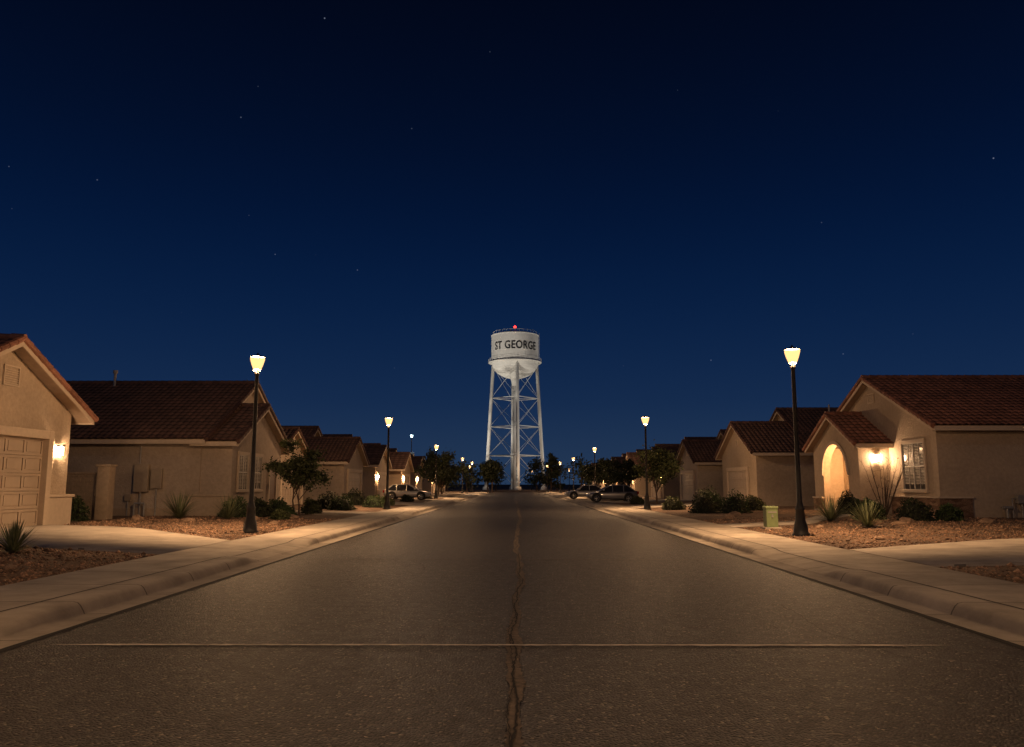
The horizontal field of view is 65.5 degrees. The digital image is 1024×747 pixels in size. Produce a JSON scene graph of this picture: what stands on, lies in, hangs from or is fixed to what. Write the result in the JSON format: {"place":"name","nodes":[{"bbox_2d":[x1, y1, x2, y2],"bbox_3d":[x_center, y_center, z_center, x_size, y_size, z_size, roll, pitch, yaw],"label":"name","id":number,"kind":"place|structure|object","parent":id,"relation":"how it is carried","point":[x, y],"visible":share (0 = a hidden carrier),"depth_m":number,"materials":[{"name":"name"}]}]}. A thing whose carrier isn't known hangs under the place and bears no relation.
{"place":"outdoors","nodes":[
{"label":"outdoors","id":0,"kind":"place"},
{"bbox_2d":[0,525,230,553],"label":"driveway","id":1,"kind":"structure","parent":0,"point":[113,539],"depth_m":21.02,"materials":[{"name":"concrete"}]},
{"bbox_2d":[0,492,487,651],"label":"sidewalk","id":2,"kind":"structure","parent":0,"point":[33,610],"depth_m":13.62,"materials":[{"name":"concrete"}]},
{"bbox_2d":[394,498,437,500],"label":"driveway","id":3,"kind":"structure","parent":0,"point":[421,500],"depth_m":76.52,"materials":[{"name":"concrete"}]},
{"bbox_2d":[383,484,430,499],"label":"parked car","id":4,"kind":"object","parent":3,"relation":"on","point":[396,491],"visible":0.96,"depth_m":75.38,"materials":[{"name":"silver paint"}]},
{"bbox_2d":[0,492,1023,746],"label":"road","id":5,"kind":"structure","parent":0,"point":[944,686],"depth_m":7.84,"materials":[{"name":"asphalt"}]},
{"bbox_2d":[60,644,903,645],"bbox_3d":[-0.133,2.874,8.440,9.540,0.001,0.089,0,-8,0],"label":"road joint","id":6,"kind":"object","parent":5,"relation":"on","point":[513,644],"visible":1,"depth_m":8.45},
{"bbox_2d":[504,501,525,746],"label":"road crack seal","id":7,"kind":"object","parent":5,"relation":"on","point":[520,681],"visible":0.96,"depth_m":7.68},
{"bbox_2d":[509,505,522,746],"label":"road crack","id":8,"kind":"object","parent":5,"relation":"on","point":[515,726],"visible":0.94,"depth_m":7.05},
{"bbox_2d":[344,559,710,559],"bbox_3d":[0.100,4.201,17.992,10.000,0.001,0.075,0,-8,0],"label":"road joint","id":9,"kind":"object","parent":5,"relation":"on","point":[555,559],"visible":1,"depth_m":17.98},
{"bbox_2d":[0,485,1023,585],"bbox_3d":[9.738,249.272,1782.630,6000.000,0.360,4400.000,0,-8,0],"label":"ground","id":10,"kind":"structure","parent":0,"point":[787,512],"depth_m":26.13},
{"bbox_2d":[0,519,43,552],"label":"yucca plant","id":11,"kind":"object","parent":10,"relation":"on","point":[13,542],"visible":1,"depth_m":16.94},
{"bbox_2d":[0,425,54,524],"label":"garage trim","id":12,"kind":"structure","parent":10,"relation":"on","point":[47,437],"depth_m":26.61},
{"bbox_2d":[0,351,71,509],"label":"walls","id":13,"kind":"structure","parent":10,"relation":"on","point":[32,401],"depth_m":26.50,"materials":[{"name":"beige paint"}]},
{"bbox_2d":[2,364,20,386],"bbox_3d":[-15.840,0.071,25.216,0.050,0.650,0.800,0,-8,0],"label":"gable vent","id":14,"kind":"object","parent":13,"relation":"attached to","point":[4,377],"visible":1,"depth_m":25.19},
{"bbox_2d":[0,435,42,527],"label":"garage door","id":15,"kind":"structure","parent":13,"relation":"in","point":[19,483],"depth_m":25.56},
{"bbox_2d":[13,347,90,422],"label":"roof deck","id":16,"kind":"structure","parent":13,"relation":"on","point":[37,370],"depth_m":27.12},
{"bbox_2d":[0,342,93,424],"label":"fascia","id":17,"kind":"structure","parent":16,"relation":"attached to","point":[50,375],"depth_m":26.63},
{"bbox_2d":[0,333,98,421],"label":"ridge caps","id":18,"kind":"object","parent":16,"relation":"on","point":[26,340],"visible":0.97,"depth_m":26.03,"materials":[{"name":"tile"}]},
{"bbox_2d":[48,494,74,524],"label":"corner plinth","id":19,"kind":"structure","parent":10,"relation":"on","point":[60,506],"depth_m":27.55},
{"bbox_2d":[67,493,90,520],"bbox_3d":[-16.966,5.147,30.684,1.384,1.122,1.419,0,-8,0],"label":"shrub","id":20,"kind":"object","parent":10,"relation":"on","point":[79,511],"visible":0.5,"depth_m":30.51,"materials":[{"name":"green plant"}]},
{"bbox_2d":[67,464,117,519],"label":"block wall","id":21,"kind":"structure","parent":10,"relation":"on","point":[104,485],"depth_m":32.05,"materials":[{"name":"beige paint"}]},
{"bbox_2d":[66,474,96,518],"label":"blocks","id":22,"kind":"structure","parent":21,"relation":"attached to","point":[74,483],"depth_m":32.16,"materials":[{"name":"beige paint"}]},
{"bbox_2d":[67,393,279,507],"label":"walls","id":23,"kind":"structure","parent":10,"relation":"on","point":[180,464],"depth_m":36.07,"materials":[{"name":"beige paint"}]},
{"bbox_2d":[124,464,163,500],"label":"electric meter boxes","id":24,"kind":"object","parent":23,"relation":"attached to","point":[142,480],"visible":1,"depth_m":35.78,"materials":[{"name":"paint"}]},
{"bbox_2d":[112,508,186,515],"bbox_3d":[-18.379,6.367,35.729,11.450,0.620,0.070,0,-8,0],"label":"foundation band","id":25,"kind":"object","parent":23,"relation":"attached to","point":[122,512],"depth_m":35.71,"materials":[{"name":"beige paint"}]},
{"bbox_2d":[70,392,288,453],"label":"roof deck","id":26,"kind":"structure","parent":23,"relation":"on","point":[260,400],"depth_m":35.85,"materials":[{"name":"paint"}]},
{"bbox_2d":[68,383,254,438],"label":"roof tiles","id":27,"kind":"object","parent":26,"relation":"on","point":[159,410],"visible":0.73,"depth_m":39.23,"materials":[{"name":"tile"}]},
{"bbox_2d":[66,380,291,452],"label":"ridge caps","id":28,"kind":"object","parent":26,"relation":"on","point":[229,413],"visible":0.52,"depth_m":42.72,"materials":[{"name":"brown tile"}]},
{"bbox_2d":[69,387,289,454],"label":"fascia","id":29,"kind":"structure","parent":26,"relation":"attached to","point":[137,441],"depth_m":35.67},
{"bbox_2d":[153,489,199,517],"bbox_3d":[-13.609,5.313,32.648,2.295,1.221,2.408,0,-8,0],"label":"yucca plant","id":30,"kind":"object","parent":10,"relation":"on","point":[177,511],"visible":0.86,"depth_m":32.47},
{"bbox_2d":[186,494,237,515],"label":"corner plinth","id":31,"kind":"structure","parent":10,"relation":"on","point":[205,505],"depth_m":35.66,"materials":[{"name":"beige paint"}]},
{"bbox_2d":[211,493,243,518],"bbox_3d":[-11.730,5.429,32.858,1.848,1.121,1.796,0,-8,0],"label":"shrub","id":32,"kind":"object","parent":10,"relation":"on","point":[227,513],"visible":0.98,"depth_m":32.82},
{"bbox_2d":[217,496,247,516],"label":"shrub","id":33,"kind":"object","parent":10,"relation":"on","point":[242,506],"visible":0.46,"depth_m":34.64,"materials":[{"name":"green plant"}]},
{"bbox_2d":[199,417,280,503],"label":"walls","id":34,"kind":"structure","parent":10,"relation":"on","point":[218,474],"depth_m":36.22,"materials":[{"name":"beige paint"}]},
{"bbox_2d":[207,412,288,451],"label":"roof deck","id":35,"kind":"structure","parent":34,"relation":"on","point":[269,420],"depth_m":41.47,"materials":[{"name":"paint"}]},
{"bbox_2d":[209,406,265,440],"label":"roof tiles","id":36,"kind":"object","parent":35,"relation":"on","point":[237,423],"visible":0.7,"depth_m":37.61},
{"bbox_2d":[189,410,288,452],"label":"fascia","id":37,"kind":"structure","parent":35,"relation":"attached to","point":[234,443],"depth_m":35.75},
{"bbox_2d":[235,403,287,443],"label":"ridge caps","id":38,"kind":"object","parent":35,"relation":"on","point":[259,417],"visible":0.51,"depth_m":40.13,"materials":[{"name":"brown tile"}]},
{"bbox_2d":[281,471,300,504],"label":"garage door","id":39,"kind":"structure","parent":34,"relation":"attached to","point":[288,491],"depth_m":52.24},
{"bbox_2d":[243,353,264,532],"bbox_3d":[-8.419,2.237,25.985,0.540,5.910,0.540,0,-8,0],"label":"street lamp","id":40,"kind":"object","parent":10,"relation":"on","point":[250,522],"visible":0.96,"depth_m":25.86,"materials":[{"name":"black metal"}]},
{"bbox_2d":[254,496,273,516],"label":"shrub","id":41,"kind":"object","parent":10,"relation":"on","point":[263,508],"visible":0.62,"depth_m":35.67,"materials":[{"name":"green plant"}]},
{"bbox_2d":[260,434,332,515],"bbox_3d":[-10.229,4.874,38.304,3.300,3.969,2.807,0,-8,0],"label":"desert tree","id":42,"kind":"object","parent":10,"relation":"on","point":[305,471],"visible":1,"depth_m":37.97,"materials":[{"name":"green plant"}]},
{"bbox_2d":[300,497,322,513],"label":"shrub","id":43,"kind":"object","parent":10,"relation":"on","point":[310,506],"visible":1,"depth_m":39.77,"materials":[{"name":"green plant"}]},
{"bbox_2d":[303,448,362,502],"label":"walls","id":44,"kind":"structure","parent":10,"relation":"on","point":[338,485],"depth_m":60.09,"materials":[{"name":"beige paint"}]},
{"bbox_2d":[326,493,356,509],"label":"shrub","id":45,"kind":"object","parent":10,"relation":"on","point":[340,503],"visible":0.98,"depth_m":46.10,"materials":[{"name":"green plant"}]},
{"bbox_2d":[362,456,386,498],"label":"walls","id":46,"kind":"structure","parent":10,"relation":"on","point":[369,487],"depth_m":74.48,"materials":[{"name":"beige paint"}]},
{"bbox_2d":[370,451,390,467],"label":"roof deck","id":47,"kind":"structure","parent":46,"relation":"on","point":[385,454],"depth_m":79.72,"materials":[{"name":"paint"}]},
{"bbox_2d":[364,446,385,464],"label":"roof tiles","id":48,"kind":"object","parent":47,"relation":"on","point":[374,454],"visible":0.29,"depth_m":76.58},
{"bbox_2d":[383,416,392,508],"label":"street lamp","id":49,"kind":"object","parent":10,"relation":"on","point":[388,419],"visible":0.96,"depth_m":50.12,"materials":[{"name":"black metal"}]},
{"bbox_2d":[389,462,409,486],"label":"walls","id":50,"kind":"structure","parent":10,"relation":"on","point":[395,477],"depth_m":90.34,"materials":[{"name":"beige paint"}]},
{"bbox_2d":[392,456,413,471],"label":"roof deck","id":51,"kind":"structure","parent":50,"relation":"on","point":[410,465],"depth_m":96.50,"materials":[{"name":"paint"}]},
{"bbox_2d":[389,453,409,468],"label":"roof tiles","id":52,"kind":"object","parent":51,"relation":"on","point":[399,460],"visible":0.38,"depth_m":92.34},
{"bbox_2d":[414,446,461,495],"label":"desert tree","id":53,"kind":"object","parent":10,"relation":"on","point":[443,459],"visible":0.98,"depth_m":99.82,"materials":[{"name":"green plant"}]},
{"bbox_2d":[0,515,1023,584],"bbox_3d":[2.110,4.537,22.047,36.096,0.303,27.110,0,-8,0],"label":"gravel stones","id":54,"kind":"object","parent":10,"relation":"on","point":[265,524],"visible":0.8,"depth_m":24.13,"materials":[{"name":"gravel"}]},
{"bbox_2d":[482,326,546,489],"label":"water tower","id":55,"kind":"structure","parent":10,"relation":"on","point":[515,356],"depth_m":247.88,"materials":[{"name":"metal"}]},
{"bbox_2d":[445,453,597,491],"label":"distant trees","id":56,"kind":"object","parent":10,"relation":"on","point":[494,478],"visible":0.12,"depth_m":183.61,"materials":[{"name":"green plant"}]},
{"bbox_2d":[541,452,564,491],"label":"conifer tree","id":57,"kind":"object","parent":10,"relation":"on","point":[552,460],"visible":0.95,"depth_m":188.19,"materials":[{"name":"green plant"}]},
{"bbox_2d":[565,485,600,498],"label":"parked car","id":58,"kind":"object","parent":10,"relation":"on","point":[582,490],"visible":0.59,"depth_m":83.45,"materials":[{"name":"silver paint"}]},
{"bbox_2d":[582,458,604,486],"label":"desert tree","id":59,"kind":"object","parent":10,"relation":"on","point":[589,470],"visible":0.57,"depth_m":120.38,"materials":[{"name":"green plant"}]},
{"bbox_2d":[596,456,623,485],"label":"desert tree","id":60,"kind":"object","parent":10,"relation":"on","point":[602,477],"visible":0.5,"depth_m":104.45,"materials":[{"name":"green plant"}]},
{"bbox_2d":[605,458,644,485],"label":"desert tree","id":61,"kind":"object","parent":10,"relation":"on","point":[627,474],"visible":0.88,"depth_m":74.94,"materials":[{"name":"green plant"}]},
{"bbox_2d":[641,415,651,509],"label":"street lamp","id":62,"kind":"object","parent":10,"relation":"on","point":[645,420],"visible":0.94,"depth_m":49.55,"materials":[{"name":"black metal"}]},
{"bbox_2d":[631,439,683,503],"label":"desert tree","id":63,"kind":"object","parent":10,"relation":"on","point":[662,466],"visible":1,"depth_m":59.56,"materials":[{"name":"green plant"}]},
{"bbox_2d":[650,467,679,497],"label":"walls","id":64,"kind":"structure","parent":10,"relation":"on","point":[671,488],"depth_m":79.11,"materials":[{"name":"beige paint"}]},
{"bbox_2d":[661,496,686,509],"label":"shrub","id":65,"kind":"object","parent":10,"relation":"on","point":[671,503],"visible":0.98,"depth_m":47.29,"materials":[{"name":"green plant"}]},
{"bbox_2d":[679,449,722,500],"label":"walls","id":66,"kind":"structure","parent":10,"relation":"on","point":[707,475],"depth_m":65.91,"materials":[{"name":"beige paint"}]},
{"bbox_2d":[682,474,692,499],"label":"garage door","id":67,"kind":"structure","parent":66,"relation":"attached to","point":[687,484],"depth_m":69.50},
{"bbox_2d":[688,492,718,513],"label":"shrub","id":68,"kind":"object","parent":10,"relation":"on","point":[703,504],"visible":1,"depth_m":41.83,"materials":[{"name":"green plant"}]},
{"bbox_2d":[719,488,752,512],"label":"shrub","id":69,"kind":"object","parent":10,"relation":"on","point":[733,503],"visible":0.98,"depth_m":40.54,"materials":[{"name":"green plant"}]},
{"bbox_2d":[722,432,815,505],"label":"walls","id":70,"kind":"structure","parent":10,"relation":"on","point":[772,480],"depth_m":51.73,"materials":[{"name":"beige paint"}]},
{"bbox_2d":[728,471,746,501],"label":"garage door","id":71,"kind":"structure","parent":70,"relation":"attached to","point":[740,477],"depth_m":55.72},
{"bbox_2d":[717,428,804,458],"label":"roof deck","id":72,"kind":"structure","parent":70,"relation":"on","point":[726,442],"depth_m":57.75,"materials":[{"name":"paint"}]},
{"bbox_2d":[714,421,812,458],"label":"ridge caps","id":73,"kind":"object","parent":72,"relation":"on","point":[739,436],"visible":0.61,"depth_m":56.35,"materials":[{"name":"brown tile"}]},
{"bbox_2d":[715,425,813,459],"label":"fascia","id":74,"kind":"structure","parent":72,"relation":"attached to","point":[780,454],"depth_m":51.37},
{"bbox_2d":[733,423,811,451],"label":"roof tiles","id":75,"kind":"object","parent":72,"relation":"on","point":[766,437],"visible":0.84,"depth_m":53.84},
{"bbox_2d":[761,506,781,528],"bbox_3d":[9.002,5.034,27.723,0.560,0.830,0.560,0,-8,0],"label":"utility box","id":76,"kind":"object","parent":10,"relation":"on","point":[770,517],"visible":0.88,"depth_m":27.54,"materials":[{"name":"metal"}]},
{"bbox_2d":[721,511,850,526],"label":"footpath","id":77,"kind":"structure","parent":10,"relation":"on","point":[810,520],"depth_m":30.34,"materials":[{"name":"concrete"}]},
{"bbox_2d":[784,345,810,535],"bbox_3d":[8.753,2.030,24.507,0.540,5.910,0.540,0,-8,0],"label":"street lamp","id":78,"kind":"object","parent":10,"relation":"on","point":[792,353],"visible":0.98,"depth_m":24.39,"materials":[{"name":"black metal"}]},
{"bbox_2d":[808,494,849,520],"bbox_3d":[12.239,5.139,30.749,1.983,1.101,2.092,-5,-10,34],"label":"yucca plant","id":79,"kind":"object","parent":10,"relation":"on","point":[829,515],"visible":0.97,"depth_m":30.61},
{"bbox_2d":[834,489,856,514],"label":"shrub","id":80,"kind":"object","parent":10,"relation":"on","point":[847,501],"visible":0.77,"depth_m":36.44,"materials":[{"name":"green plant"}]},
{"bbox_2d":[813,423,891,513],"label":"portico walls","id":81,"kind":"structure","parent":10,"relation":"on","point":[831,481],"depth_m":39.45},
{"bbox_2d":[812,441,871,499],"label":"portico trim","id":82,"kind":"structure","parent":81,"relation":"attached to","point":[837,444],"depth_m":41.30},
{"bbox_2d":[807,420,892,451],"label":"roof deck","id":83,"kind":"structure","parent":81,"relation":"on","point":[819,435],"depth_m":42.72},
{"bbox_2d":[802,411,861,450],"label":"ridge caps","id":84,"kind":"object","parent":83,"relation":"on","point":[838,427],"visible":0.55,"depth_m":41.50,"materials":[{"name":"tile"}]},
{"bbox_2d":[805,417,893,452],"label":"fascia","id":85,"kind":"structure","parent":83,"relation":"attached to","point":[863,445],"depth_m":38.02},
{"bbox_2d":[828,414,893,442],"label":"roof tiles","id":86,"kind":"object","parent":83,"relation":"on","point":[859,428],"visible":0.76,"depth_m":39.62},
{"bbox_2d":[852,496,886,519],"bbox_3d":[14.360,5.402,31.992,1.262,0.975,1.326,7,-11,-42],"label":"shrub","id":87,"kind":"object","parent":10,"relation":"on","point":[869,500],"visible":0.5,"depth_m":31.73,"materials":[{"name":"green plant"}]},
{"bbox_2d":[845,499,896,526],"bbox_3d":[11.904,4.626,26.525,1.750,0.982,1.832,0,-8,0],"label":"yucca plant","id":88,"kind":"object","parent":10,"relation":"on","point":[866,519],"visible":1,"depth_m":26.46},
{"bbox_2d":[861,452,907,516],"bbox_3d":[15.529,4.642,33.109,2.376,2.735,1.503,0,-8,0],"label":"ocotillo plant","id":89,"kind":"object","parent":10,"relation":"on","point":[887,506],"visible":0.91,"depth_m":33.00,"materials":[{"name":"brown plant"}]},
{"bbox_2d":[894,497,938,520],"bbox_3d":[15.636,5.260,30.965,1.537,0.969,1.505,6,-10,-38],"label":"shrub","id":90,"kind":"object","parent":10,"relation":"on","point":[916,510],"visible":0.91,"depth_m":30.63,"materials":[{"name":"green plant"}]},
{"bbox_2d":[843,387,1023,517],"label":"walls","id":91,"kind":"structure","parent":10,"relation":"on","point":[984,469],"depth_m":34.07,"materials":[{"name":"beige paint"}]},
{"bbox_2d":[900,438,928,492],"bbox_3d":[18.136,4.180,35.995,0.120,2.386,2.290,0,-8,0],"label":"window trim","id":92,"kind":"structure","parent":91,"relation":"attached to","point":[922,440],"depth_m":35.31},
{"bbox_2d":[903,443,925,488],"bbox_3d":[18.184,4.193,35.993,0.016,2.100,1.950,0,-8,0],"label":"window glass","id":93,"kind":"object","parent":92,"relation":"in","point":[909,486],"visible":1,"depth_m":35.88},
{"bbox_2d":[891,497,973,517],"bbox_3d":[18.802,6.085,35.807,1.390,1.000,4.390,0,-8,0],"label":"stone wainscot","id":94,"kind":"object","parent":91,"relation":"attached to","point":[965,505],"visible":0.39,"depth_m":33.70,"materials":[{"name":"brown stone"}]},
{"bbox_2d":[843,384,1023,425],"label":"roof deck","id":95,"kind":"structure","parent":91,"relation":"on","point":[856,396],"depth_m":33.95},
{"bbox_2d":[836,375,1023,427],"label":"ridge caps","id":96,"kind":"object","parent":95,"relation":"on","point":[895,400],"visible":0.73,"depth_m":40.42,"materials":[{"name":"tile"}]},
{"bbox_2d":[840,381,1023,430],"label":"fascia","id":97,"kind":"structure","parent":95,"relation":"attached to","point":[952,427],"depth_m":33.62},
{"bbox_2d":[865,377,1023,424],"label":"roof tiles","id":98,"kind":"object","parent":95,"relation":"on","point":[973,400],"visible":1,"depth_m":37.06,"materials":[{"name":"tile"}]},
{"bbox_2d":[935,502,964,520],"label":"shrub","id":99,"kind":"object","parent":10,"relation":"on","point":[948,512],"visible":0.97,"depth_m":30.52,"materials":[{"name":"green plant"}]},
{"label":"walls","id":100,"kind":"object","parent":10,"relation":"on","visible":0},
{"bbox_2d":[317,442,367,465],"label":"roof deck","id":101,"kind":"structure","parent":100,"relation":"on","point":[363,459],"depth_m":65.83,"materials":[{"name":"paint"}]},
{"bbox_2d":[305,438,357,460],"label":"roof tiles","id":102,"kind":"object","parent":101,"relation":"on","point":[338,449],"visible":0.54,"depth_m":62.28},
{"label":"walls","id":103,"kind":"object","parent":10,"relation":"on","visible":0},
{"bbox_2d":[677,446,721,464],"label":"roof deck","id":104,"kind":"structure","parent":103,"relation":"on","point":[681,453],"depth_m":71.57,"materials":[{"name":"paint"}]},
{"bbox_2d":[684,441,721,461],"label":"roof tiles","id":105,"kind":"object","parent":104,"relation":"on","point":[701,451],"visible":0.58,"depth_m":67.96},
{"bbox_2d":[0,0,1023,484],"label":"sky","id":106,"kind":"structure","parent":0,"point":[676,197],"materials":[{"name":"blue"}]},
{"bbox_2d":[604,499,693,502],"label":"driveway","id":107,"kind":"structure","parent":0,"point":[649,500],"depth_m":67.98,"materials":[{"name":"concrete"}]},
{"bbox_2d":[586,485,638,501],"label":"parked car","id":108,"kind":"object","parent":107,"relation":"on","point":[620,492],"visible":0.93,"depth_m":68.52,"materials":[{"name":"grey paint"}]},
{"bbox_2d":[545,492,1023,649],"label":"sidewalk","id":109,"kind":"structure","parent":0,"point":[989,608],"depth_m":13.84,"materials":[{"name":"concrete"}]},
{"bbox_2d":[903,443,924,483],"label":"window blinds","id":110,"kind":"object","parent":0,"point":[912,464],"depth_m":36.05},
{"bbox_2d":[849,538,1023,566],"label":"driveway","id":111,"kind":"structure","parent":0,"point":[998,552],"depth_m":17.25,"materials":[{"name":"concrete"}]},
{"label":"walls","id":112,"kind":"object","parent":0,"visible":0},
{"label":"roof deck","id":113,"kind":"object","parent":112,"relation":"on","visible":0},
{"bbox_2d":[769,407,837,443],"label":"ridge caps","id":114,"kind":"object","parent":113,"relation":"on","point":[784,418],"visible":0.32,"depth_m":58.67,"materials":[{"name":"brown tile"}]},
{"bbox_2d":[778,409,836,440],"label":"roof tiles","id":115,"kind":"object","parent":113,"relation":"on","point":[810,418],"visible":0.07,"depth_m":57.12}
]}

